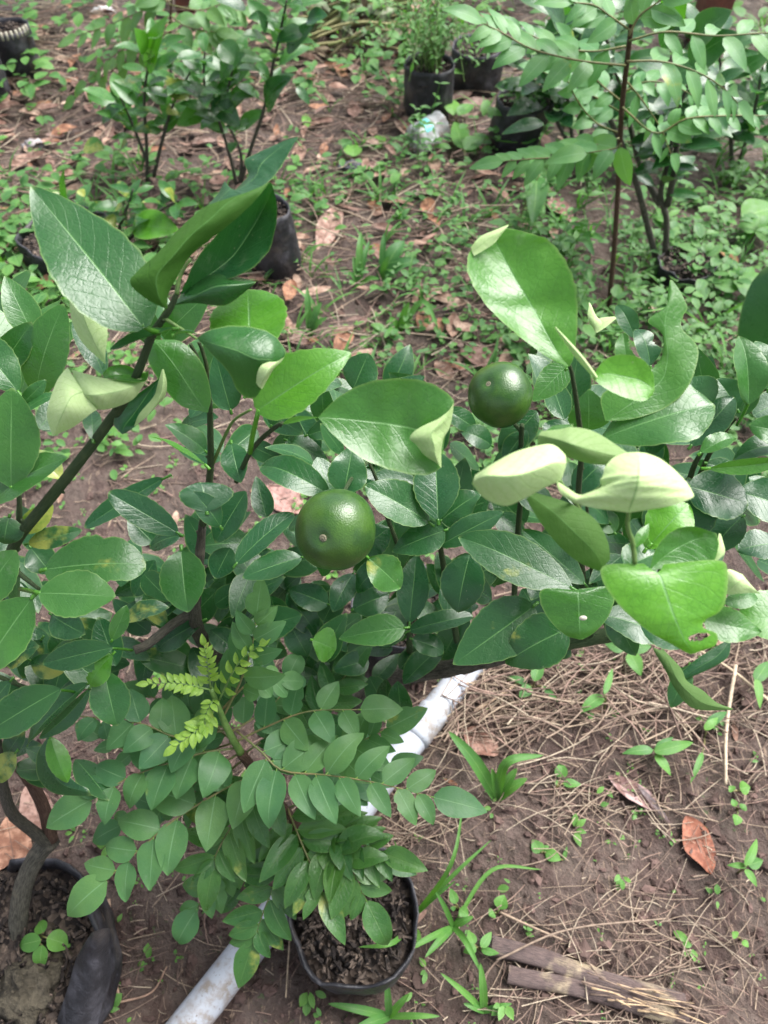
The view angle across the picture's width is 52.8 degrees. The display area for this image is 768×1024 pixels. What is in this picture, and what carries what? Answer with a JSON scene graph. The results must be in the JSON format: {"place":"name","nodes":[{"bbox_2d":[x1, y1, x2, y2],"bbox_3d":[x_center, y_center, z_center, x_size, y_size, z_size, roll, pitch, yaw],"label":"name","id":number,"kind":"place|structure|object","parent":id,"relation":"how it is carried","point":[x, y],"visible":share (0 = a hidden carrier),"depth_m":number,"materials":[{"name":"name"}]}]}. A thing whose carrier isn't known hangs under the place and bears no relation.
{"place":"outdoors","nodes":[
{"label":"outdoors","id":0,"kind":"place"},
{"bbox_2d":[0,0,767,1023],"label":"ground","id":1,"kind":"structure","parent":0,"point":[76,490],"depth_m":1.31,"materials":[{"name":"soil"}]},
{"bbox_2d":[0,60,11,102],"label":"planting bag","id":2,"kind":"object","parent":1,"relation":"on","point":[5,88],"visible":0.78,"depth_m":2.56,"materials":[{"name":"black plastic"}]},
{"bbox_2d":[0,817,31,869],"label":"dead leaf","id":3,"kind":"object","parent":1,"relation":"on","point":[14,849],"visible":0.56,"depth_m":1.22,"materials":[{"name":"brown plant"}]},
{"bbox_2d":[0,17,41,83],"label":"planting bag","id":4,"kind":"object","parent":1,"relation":"on","point":[16,41],"visible":0.88,"depth_m":2.60,"materials":[{"name":"black plastic"}]},
{"bbox_2d":[20,138,48,150],"bbox_3d":[-1.105,-1.156,2.444,0.080,0.042,0.058,16,56,12],"label":"stone","id":5,"kind":"object","parent":1,"relation":"on","point":[32,145],"visible":0.56,"depth_m":2.43,"materials":[{"name":"white stone"}]},
{"bbox_2d":[19,786,52,828],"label":"dead leaf","id":6,"kind":"object","parent":1,"relation":"on","point":[28,811],"visible":0.29,"depth_m":1.25,"materials":[{"name":"brown plant"}]},
{"bbox_2d":[14,206,107,283],"bbox_3d":[-0.833,-0.704,2.051,0.245,0.107,0.248,0,54,0],"label":"planting bag","id":7,"kind":"object","parent":1,"relation":"on","point":[28,246],"visible":0.17,"depth_m":2.00,"materials":[{"name":"black plastic"}]},
{"bbox_2d":[0,858,122,1023],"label":"planting bag","id":8,"kind":"object","parent":1,"relation":"on","point":[56,880],"visible":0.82,"depth_m":1.04,"materials":[{"name":"black plastic"}]},
{"bbox_2d":[0,951,62,1023],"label":"clay lump","id":9,"kind":"object","parent":8,"relation":"in","point":[28,988],"visible":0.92,"depth_m":0.98,"materials":[{"name":"grey soil"}]},
{"bbox_2d":[20,920,70,963],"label":"seedling","id":10,"kind":"object","parent":8,"relation":"in","point":[55,940],"visible":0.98,"depth_m":1.01,"materials":[{"name":"green plant"}]},
{"bbox_2d":[48,943,72,958],"bbox_3d":[-0.432,0.582,1.035,0.057,0.039,0.052,13,55,9],"label":"clay lump","id":11,"kind":"object","parent":8,"relation":"in","point":[56,954],"visible":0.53,"depth_m":1.02,"materials":[{"name":"brown soil"}]},
{"bbox_2d":[57,928,109,1023],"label":"plastic flap","id":12,"kind":"object","parent":8,"relation":"in","point":[83,1000],"visible":1,"depth_m":0.95,"materials":[{"name":"black plastic"}]},
{"bbox_2d":[0,137,350,940],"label":"citrus shrub","id":13,"kind":"object","parent":8,"relation":"in","point":[104,275],"visible":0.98,"depth_m":0.57,"materials":[{"name":"green plant"}]},
{"bbox_2d":[90,5,116,15],"bbox_3d":[-1.096,-1.962,3.029,0.109,0.036,0.055,0,54,0],"label":"white scrap","id":14,"kind":"object","parent":1,"relation":"on","point":[101,8],"visible":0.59,"depth_m":3.02,"materials":[{"name":"white plastic"}]},
{"bbox_2d":[107,899,120,1002],"bbox_3d":[-0.394,0.636,1.123,0.009,0.020,0.136,-13,55,-10],"label":"fallen straw","id":15,"kind":"object","parent":1,"relation":"on","point":[109,901],"visible":0.22,"depth_m":1.15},
{"bbox_2d":[53,170,197,240],"bbox_3d":[-0.680,-0.801,2.044,0.394,0.248,0.178,0,54,0],"label":"citrus sapling","id":16,"kind":"object","parent":1,"relation":"on","point":[151,223],"visible":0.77,"depth_m":2.03,"materials":[{"name":"green plant"}]},
{"bbox_2d":[82,15,203,182],"bbox_3d":[-0.652,-1.130,2.124,0.375,0.481,0.237,17,56,12],"label":"citrus sapling","id":17,"kind":"object","parent":1,"relation":"on","point":[151,43],"visible":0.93,"depth_m":2.11,"materials":[{"name":"green plant"}]},
{"bbox_2d":[121,966,166,1002],"bbox_3d":[-0.341,0.682,1.106,0.078,0.014,0.017,-29,59,-20],"label":"fallen straw","id":18,"kind":"object","parent":1,"relation":"on","point":[139,997],"visible":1,"depth_m":1.10,"materials":[{"name":"beige plant"}]},
{"bbox_2d":[57,0,250,111],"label":"curry sapling","id":19,"kind":"object","parent":1,"relation":"on","point":[219,32],"visible":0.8,"depth_m":2.37,"materials":[{"name":"green plant"}]},
{"bbox_2d":[175,0,196,13],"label":"brick post","id":20,"kind":"object","parent":1,"relation":"on","point":[181,3],"visible":0.29,"depth_m":2.99,"materials":[{"name":"red brick"}]},
{"bbox_2d":[161,0,326,188],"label":"citrus sapling","id":21,"kind":"object","parent":1,"relation":"on","point":[228,65],"visible":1,"depth_m":2.02,"materials":[{"name":"green plant"}]},
{"bbox_2d":[255,194,300,283],"bbox_3d":[-0.289,-0.703,1.995,0.142,0.190,0.130,0,54,0],"label":"planting bag","id":22,"kind":"object","parent":1,"relation":"on","point":[282,255],"visible":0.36,"depth_m":1.97,"materials":[{"name":"black plastic"}]},
{"bbox_2d":[266,484,303,513],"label":"dead leaf","id":23,"kind":"object","parent":1,"relation":"on","point":[278,493],"visible":0.58,"depth_m":1.61,"materials":[{"name":"brown plant"}]},
{"bbox_2d":[285,807,297,997],"bbox_3d":[-0.138,0.555,1.193,0.005,0.010,0.328,0,54,0],"label":"fallen straw","id":24,"kind":"object","parent":1,"relation":"on","point":[289,941],"visible":0.37,"depth_m":1.12,"materials":[{"name":"beige plant"}]},
{"bbox_2d":[302,115,310,130],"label":"weed plant","id":25,"kind":"object","parent":1,"relation":"on","point":[304,118],"visible":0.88,"depth_m":2.49,"materials":[{"name":"green plant"}]},
{"bbox_2d":[305,287,327,336],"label":"grass tuft","id":26,"kind":"object","parent":1,"relation":"on","point":[311,320],"visible":0.9,"depth_m":1.90,"materials":[{"name":"green plant"}]},
{"bbox_2d":[165,669,485,1023],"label":"white pipe","id":27,"kind":"object","parent":1,"relation":"on","point":[211,995],"visible":0.43,"depth_m":1.10,"materials":[{"name":"plastic"}]},
{"bbox_2d":[315,204,342,249],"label":"dead leaf","id":28,"kind":"object","parent":1,"relation":"on","point":[327,238],"visible":0.81,"depth_m":2.19,"materials":[{"name":"beige plant"}]},
{"bbox_2d":[338,159,361,173],"bbox_3d":[-0.101,-1.051,2.356,0.082,0.040,0.054,0,54,0],"label":"stone","id":29,"kind":"object","parent":1,"relation":"on","point":[347,167],"visible":0.55,"depth_m":2.34,"materials":[{"name":"grey stone"}]},
{"bbox_2d":[338,138,361,158],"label":"weed plant","id":30,"kind":"object","parent":1,"relation":"on","point":[352,150],"visible":0.91,"depth_m":2.37,"materials":[{"name":"green plant"}]},
{"bbox_2d":[287,846,418,995],"bbox_3d":[-0.042,0.579,1.092,0.178,0.164,0.174,0,54,0],"label":"planting bag","id":31,"kind":"object","parent":1,"relation":"on","point":[330,961],"visible":0.61,"depth_m":1.03,"materials":[{"name":"black plastic"}]},
{"bbox_2d":[46,580,486,987],"bbox_3d":[-0.139,0.321,0.882,0.466,0.506,0.330,-10,55,-7],"label":"curry plant","id":32,"kind":"object","parent":31,"relation":"in","point":[306,852],"visible":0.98,"depth_m":0.85,"materials":[{"name":"green plant"}]},
{"bbox_2d":[347,64,365,83],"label":"dead leaf","id":33,"kind":"object","parent":1,"relation":"on","point":[354,67],"visible":0.37,"depth_m":2.75,"materials":[{"name":"beige plant"}]},
{"bbox_2d":[348,232,378,285],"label":"grass tuft","id":34,"kind":"object","parent":1,"relation":"on","point":[361,255],"visible":0.91,"depth_m":2.01,"materials":[{"name":"green plant"}]},
{"bbox_2d":[361,98,375,106],"bbox_3d":[-0.051,-1.377,2.602,0.054,0.026,0.036,0,54,0],"label":"stone","id":35,"kind":"object","parent":1,"relation":"on","point":[367,100],"visible":0.62,"depth_m":2.59,"materials":[{"name":"grey stone"}]},
{"bbox_2d":[0,0,737,922],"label":"leaf litter","id":36,"kind":"object","parent":1,"relation":"on","point":[478,358],"visible":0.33,"depth_m":2.30,"materials":[{"name":"brown plant"}]},
{"bbox_2d":[293,0,453,60],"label":"cut stalk pile","id":37,"kind":"object","parent":1,"relation":"on","point":[333,20],"visible":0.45,"depth_m":2.76,"materials":[{"name":"plant"}]},
{"bbox_2d":[369,161,387,175],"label":"dead leaf","id":38,"kind":"object","parent":1,"relation":"on","point":[371,164],"visible":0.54,"depth_m":2.35,"materials":[{"name":"beige plant"}]},
{"bbox_2d":[374,135,385,151],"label":"weed plant","id":39,"kind":"object","parent":1,"relation":"on","point":[378,137],"visible":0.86,"depth_m":2.42,"materials":[{"name":"green plant"}]},
{"bbox_2d":[0,0,767,1023],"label":"dry straw","id":40,"kind":"object","parent":1,"relation":"on","point":[492,692],"visible":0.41,"depth_m":1.35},
{"bbox_2d":[700,651,767,701],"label":"fallen straw","id":41,"kind":"object","parent":40,"relation":"on","point":[741,677],"visible":0.54,"depth_m":1.38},
{"bbox_2d":[0,0,767,1023],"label":"ground cover","id":42,"kind":"object","parent":1,"relation":"on","point":[736,172],"visible":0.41,"depth_m":2.09,"materials":[{"name":"green plant"}]},
{"bbox_2d":[328,987,439,1023],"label":"grass tuft","id":43,"kind":"object","parent":1,"relation":"on","point":[379,1016],"visible":0.9,"depth_m":1.07,"materials":[{"name":"green plant"}]},
{"bbox_2d":[376,234,418,281],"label":"grass tuft","id":44,"kind":"object","parent":1,"relation":"on","point":[389,254],"visible":0.96,"depth_m":2.02,"materials":[{"name":"green plant"}]},
{"bbox_2d":[406,5,414,54],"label":"bent stalk","id":45,"kind":"object","parent":1,"relation":"on","point":[410,30],"visible":0.06,"depth_m":2.83,"materials":[{"name":"plant"}]},
{"bbox_2d":[384,299,437,337],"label":"grass tuft","id":46,"kind":"object","parent":1,"relation":"on","point":[404,311],"visible":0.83,"depth_m":1.90,"materials":[{"name":"green plant"}]},
{"bbox_2d":[412,189,435,195],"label":"dead leaf","id":47,"kind":"object","parent":1,"relation":"on","point":[424,190],"visible":0.34,"depth_m":2.27,"materials":[{"name":"brown plant"}]},
{"bbox_2d":[84,224,767,715],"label":"citrus shrub","id":48,"kind":"object","parent":1,"relation":"on","point":[660,574],"visible":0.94,"depth_m":0.66,"materials":[{"name":"green plant"}]},
{"bbox_2d":[737,266,767,344],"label":"leaf","id":49,"kind":"object","parent":48,"relation":"attached to","point":[753,323],"visible":0.52,"depth_m":1.62,"materials":[{"name":"green plant"}]},
{"bbox_2d":[361,818,490,947],"bbox_3d":[0.042,0.529,1.119,0.094,0.159,0.241,39,63,24],"label":"grass tuft","id":50,"kind":"object","parent":1,"relation":"on","point":[439,888],"visible":0.59,"depth_m":1.12,"materials":[{"name":"green plant"}]},
{"bbox_2d":[406,111,450,154],"bbox_3d":[0.136,-1.164,2.379,0.118,0.109,0.094,-28,59,-19],"label":"plastic bag","id":51,"kind":"object","parent":1,"relation":"on","point":[440,116],"visible":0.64,"depth_m":2.35,"materials":[{"name":"plastic"}]},
{"bbox_2d":[403,52,454,124],"bbox_3d":[0.142,-1.358,2.485,0.161,0.169,0.159,0,54,0],"label":"planting bag","id":52,"kind":"object","parent":1,"relation":"on","point":[421,87],"visible":0.69,"depth_m":2.43,"materials":[{"name":"black plastic"}]},
{"bbox_2d":[335,0,515,82],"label":"feathery bush","id":53,"kind":"object","parent":52,"relation":"in","point":[441,31],"visible":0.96,"depth_m":2.29,"materials":[{"name":"green plant"}]},
{"bbox_2d":[449,715,456,734],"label":"fallen straw","id":54,"kind":"object","parent":1,"relation":"on","point":[453,728],"visible":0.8,"depth_m":1.31,"materials":[{"name":"brown plant"}]},
{"bbox_2d":[449,888,468,916],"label":"seedling","id":55,"kind":"object","parent":1,"relation":"on","point":[454,899],"visible":1,"depth_m":1.15,"materials":[{"name":"green plant"}]},
{"bbox_2d":[445,100,473,122],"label":"weed plant","id":56,"kind":"object","parent":1,"relation":"on","point":[454,107],"visible":0.77,"depth_m":2.47,"materials":[{"name":"green plant"}]},
{"bbox_2d":[451,122,483,165],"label":"weed plant","id":57,"kind":"object","parent":1,"relation":"on","point":[469,144],"visible":0.88,"depth_m":2.36,"materials":[{"name":"green plant"}]},
{"bbox_2d":[441,963,511,1013],"bbox_3d":[0.128,0.665,1.079,0.049,0.048,0.094,-37,62,-24],"label":"grass tuft","id":58,"kind":"object","parent":1,"relation":"on","point":[474,1004],"visible":1,"depth_m":1.07,"materials":[{"name":"green plant"}]},
{"bbox_2d":[451,33,503,98],"bbox_3d":[0.311,-1.501,2.615,0.181,0.154,0.176,0,54,0],"label":"planting bag","id":59,"kind":"object","parent":1,"relation":"on","point":[484,76],"visible":0.56,"depth_m":2.56,"materials":[{"name":"black plastic"}]},
{"bbox_2d":[415,864,539,968],"bbox_3d":[0.131,0.577,1.131,0.109,0.070,0.219,32,60,21],"label":"grass tuft","id":60,"kind":"object","parent":1,"relation":"on","point":[442,935],"visible":0.95,"depth_m":1.12,"materials":[{"name":"green plant"}]},
{"bbox_2d":[464,726,498,755],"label":"dead leaf","id":61,"kind":"object","parent":1,"relation":"on","point":[479,748],"visible":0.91,"depth_m":1.30,"materials":[{"name":"brown plant"}]},
{"bbox_2d":[464,931,498,955],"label":"weed plant","id":62,"kind":"object","parent":1,"relation":"on","point":[485,940],"visible":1,"depth_m":1.10,"materials":[{"name":"green plant"}]},
{"bbox_2d":[449,732,542,801],"bbox_3d":[0.169,0.413,1.235,0.153,0.097,0.066,11,55,8],"label":"grass tuft","id":63,"kind":"object","parent":1,"relation":"on","point":[497,784],"visible":1,"depth_m":1.23,"materials":[{"name":"green plant"}]},
{"bbox_2d":[489,895,507,917],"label":"seedling","id":64,"kind":"object","parent":1,"relation":"on","point":[500,900],"visible":1,"depth_m":1.15,"materials":[{"name":"green plant"}]},
{"bbox_2d":[473,674,530,712],"bbox_3d":[0.227,0.304,1.352,0.174,0.011,0.006,-28,59,-19],"label":"fallen straw","id":65,"kind":"object","parent":1,"relation":"on","point":[493,699],"visible":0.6,"depth_m":1.33,"materials":[{"name":"beige plant"}]},
{"bbox_2d":[496,138,537,143],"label":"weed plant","id":66,"kind":"object","parent":1,"relation":"on","point":[530,141],"visible":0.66,"depth_m":2.35,"materials":[{"name":"green plant"}]},
{"bbox_2d":[489,87,553,152],"bbox_3d":[0.420,-1.197,2.371,0.186,0.161,0.182,0,54,0],"label":"planting bag","id":67,"kind":"object","parent":1,"relation":"on","point":[503,122],"visible":0.41,"depth_m":2.33,"materials":[{"name":"black plastic"}]},
{"bbox_2d":[498,70,546,107],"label":"weed plant","id":68,"kind":"object","parent":67,"relation":"on","point":[517,94],"visible":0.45,"depth_m":2.28,"materials":[{"name":"green plant"}]},
{"bbox_2d":[500,911,562,939],"bbox_3d":[0.215,0.608,1.135,0.094,0.007,0.005,19,56,13],"label":"fallen straw","id":69,"kind":"object","parent":1,"relation":"on","point":[524,923],"visible":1,"depth_m":1.13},
{"bbox_2d":[507,668,556,700],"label":"weed plant","id":70,"kind":"object","parent":1,"relation":"on","point":[536,674],"visible":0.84,"depth_m":1.34,"materials":[{"name":"green plant"}]},
{"bbox_2d":[517,159,548,225],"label":"weed plant","id":71,"kind":"object","parent":1,"relation":"on","point":[536,198],"visible":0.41,"depth_m":2.02,"materials":[{"name":"green plant"}]},
{"bbox_2d":[531,840,567,861],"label":"seedling","id":72,"kind":"object","parent":1,"relation":"on","point":[548,853],"visible":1,"depth_m":1.20,"materials":[{"name":"green plant"}]},
{"bbox_2d":[547,198,573,221],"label":"dead leaf","id":73,"kind":"object","parent":1,"relation":"on","point":[559,203],"visible":0.42,"depth_m":2.23,"materials":[{"name":"brown plant"}]},
{"bbox_2d":[554,764,580,787],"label":"seedling","id":74,"kind":"object","parent":1,"relation":"on","point":[561,768],"visible":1,"depth_m":1.26,"materials":[{"name":"green plant"}]},
{"bbox_2d":[495,0,659,138],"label":"citrus sapling","id":75,"kind":"object","parent":1,"relation":"on","point":[522,105],"visible":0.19,"depth_m":2.22,"materials":[{"name":"green plant"}]},
{"bbox_2d":[496,918,665,960],"bbox_3d":[0.287,0.611,1.123,0.264,0.025,0.018,-10,55,-7],"label":"fallen straw","id":76,"kind":"object","parent":1,"relation":"on","point":[530,943],"visible":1,"depth_m":1.12,"materials":[{"name":"beige plant"}]},
{"bbox_2d":[558,220,603,255],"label":"weed","id":77,"kind":"object","parent":1,"relation":"on","point":[588,236],"visible":0.61,"depth_m":2.10,"materials":[{"name":"green plant"}]},
{"bbox_2d":[581,669,612,718],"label":"weed plant","id":78,"kind":"object","parent":1,"relation":"on","point":[593,701],"visible":0.99,"depth_m":1.32,"materials":[{"name":"green plant"}]},
{"bbox_2d":[477,932,726,1023],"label":"dry stalk","id":79,"kind":"object","parent":1,"relation":"on","point":[655,1002],"visible":0.91,"depth_m":1.09,"materials":[{"name":"plant"}]},
{"bbox_2d":[442,0,767,307],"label":"curry sapling","id":80,"kind":"object","parent":1,"relation":"on","point":[586,152],"visible":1,"depth_m":1.34,"materials":[{"name":"green plant"}]},
{"bbox_2d":[605,642,650,675],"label":"weed plant","id":81,"kind":"object","parent":1,"relation":"on","point":[635,663],"visible":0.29,"depth_m":1.37,"materials":[{"name":"green plant"}]},
{"bbox_2d":[621,801,635,863],"bbox_3d":[0.392,0.509,1.229,0.022,0.017,0.095,0,54,0],"label":"fallen straw","id":82,"kind":"object","parent":1,"relation":"on","point":[626,810],"visible":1,"depth_m":1.23,"materials":[{"name":"beige plant"}]},
{"bbox_2d":[608,775,656,811],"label":"dead leaf","id":83,"kind":"object","parent":1,"relation":"on","point":[623,780],"visible":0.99,"depth_m":1.26,"materials":[{"name":"brown plant"}]},
{"bbox_2d":[637,784,672,826],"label":"dead leaf","id":84,"kind":"object","parent":1,"relation":"on","point":[648,797],"visible":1,"depth_m":1.25,"materials":[{"name":"brown plant"}]},
{"bbox_2d":[622,737,692,775],"bbox_3d":[0.449,0.398,1.284,0.103,0.060,0.066,20,56,14],"label":"weed plant","id":85,"kind":"object","parent":1,"relation":"on","point":[666,746],"visible":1,"depth_m":1.26,"materials":[{"name":"green plant"}]},
{"bbox_2d":[656,245,717,292],"bbox_3d":[0.793,-0.641,2.038,0.152,0.064,0.146,0,54,0],"label":"planting bag","id":86,"kind":"object","parent":1,"relation":"on","point":[669,268],"visible":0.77,"depth_m":2.02,"materials":[{"name":"black plastic"}]},
{"bbox_2d":[502,1,744,262],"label":"citrus sapling","id":87,"kind":"object","parent":86,"relation":"in","point":[731,68],"visible":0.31,"depth_m":1.77,"materials":[{"name":"green plant"}]},
{"bbox_2d":[644,287,742,356],"bbox_3d":[0.768,-0.470,1.895,0.237,0.113,0.200,29,59,19],"label":"grass tuft","id":88,"kind":"object","parent":1,"relation":"on","point":[717,330],"visible":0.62,"depth_m":1.90,"materials":[{"name":"green plant"}]},
{"bbox_2d":[682,815,715,873],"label":"dead leaf","id":89,"kind":"object","parent":1,"relation":"on","point":[703,860],"visible":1,"depth_m":1.23,"materials":[{"name":"brown plant"}]},
{"bbox_2d":[690,711,726,782],"bbox_3d":[0.532,0.391,1.299,0.024,0.050,0.151,31,60,20],"label":"weed plant","id":90,"kind":"object","parent":1,"relation":"on","point":[713,720],"visible":1,"depth_m":1.29,"materials":[{"name":"green plant"}]},
{"bbox_2d":[686,0,734,42],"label":"brick post","id":91,"kind":"object","parent":1,"relation":"on","point":[701,5],"visible":0.2,"depth_m":2.72,"materials":[{"name":"red brick"}]},
{"bbox_2d":[686,3,767,163],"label":"citrus sapling","id":92,"kind":"object","parent":1,"relation":"on","point":[753,91],"visible":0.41,"depth_m":2.17,"materials":[{"name":"green plant"}]},
{"bbox_2d":[720,251,738,262],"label":"dead leaf","id":93,"kind":"object","parent":1,"relation":"on","point":[731,255],"visible":0.24,"depth_m":2.10,"materials":[{"name":"brown plant"}]},
{"bbox_2d":[724,664,737,784],"bbox_3d":[0.593,0.360,1.330,0.012,0.011,0.226,16,56,11],"label":"fallen straw","id":94,"kind":"object","parent":1,"relation":"on","point":[728,716],"visible":0.96,"depth_m":1.33,"materials":[{"name":"beige plant"}]},
{"bbox_2d":[713,266,758,292],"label":"weed plant","id":95,"kind":"object","parent":1,"relation":"on","point":[728,285],"visible":0.65,"depth_m":1.96,"materials":[{"name":"green plant"}]},
{"bbox_2d":[731,799,746,824],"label":"seedling","id":96,"kind":"object","parent":1,"relation":"on","point":[737,819],"visible":1,"depth_m":1.24,"materials":[{"name":"green plant"}]},
{"bbox_2d":[728,781,749,794],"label":"seedling","id":97,"kind":"object","parent":1,"relation":"on","point":[744,788],"visible":1,"depth_m":1.25,"materials":[{"name":"green plant"}]},
{"bbox_2d":[732,931,748,946],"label":"seedling","id":98,"kind":"object","parent":1,"relation":"on","point":[735,934],"visible":1,"depth_m":1.13,"materials":[{"name":"green plant"}]},
{"bbox_2d":[727,839,762,886],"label":"weed plant","id":99,"kind":"object","parent":1,"relation":"on","point":[752,861],"visible":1,"depth_m":1.16,"materials":[{"name":"green plant"}]},
{"bbox_2d":[737,198,767,240],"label":"weed plant","id":100,"kind":"object","parent":1,"relation":"on","point":[758,208],"visible":0.65,"depth_m":2.12,"materials":[{"name":"green plant"}]},
{"bbox_2d":[753,661,767,707],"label":"weed plant","id":101,"kind":"object","parent":1,"relation":"on","point":[760,673],"visible":1,"depth_m":1.33,"materials":[{"name":"green plant"}]}
]}

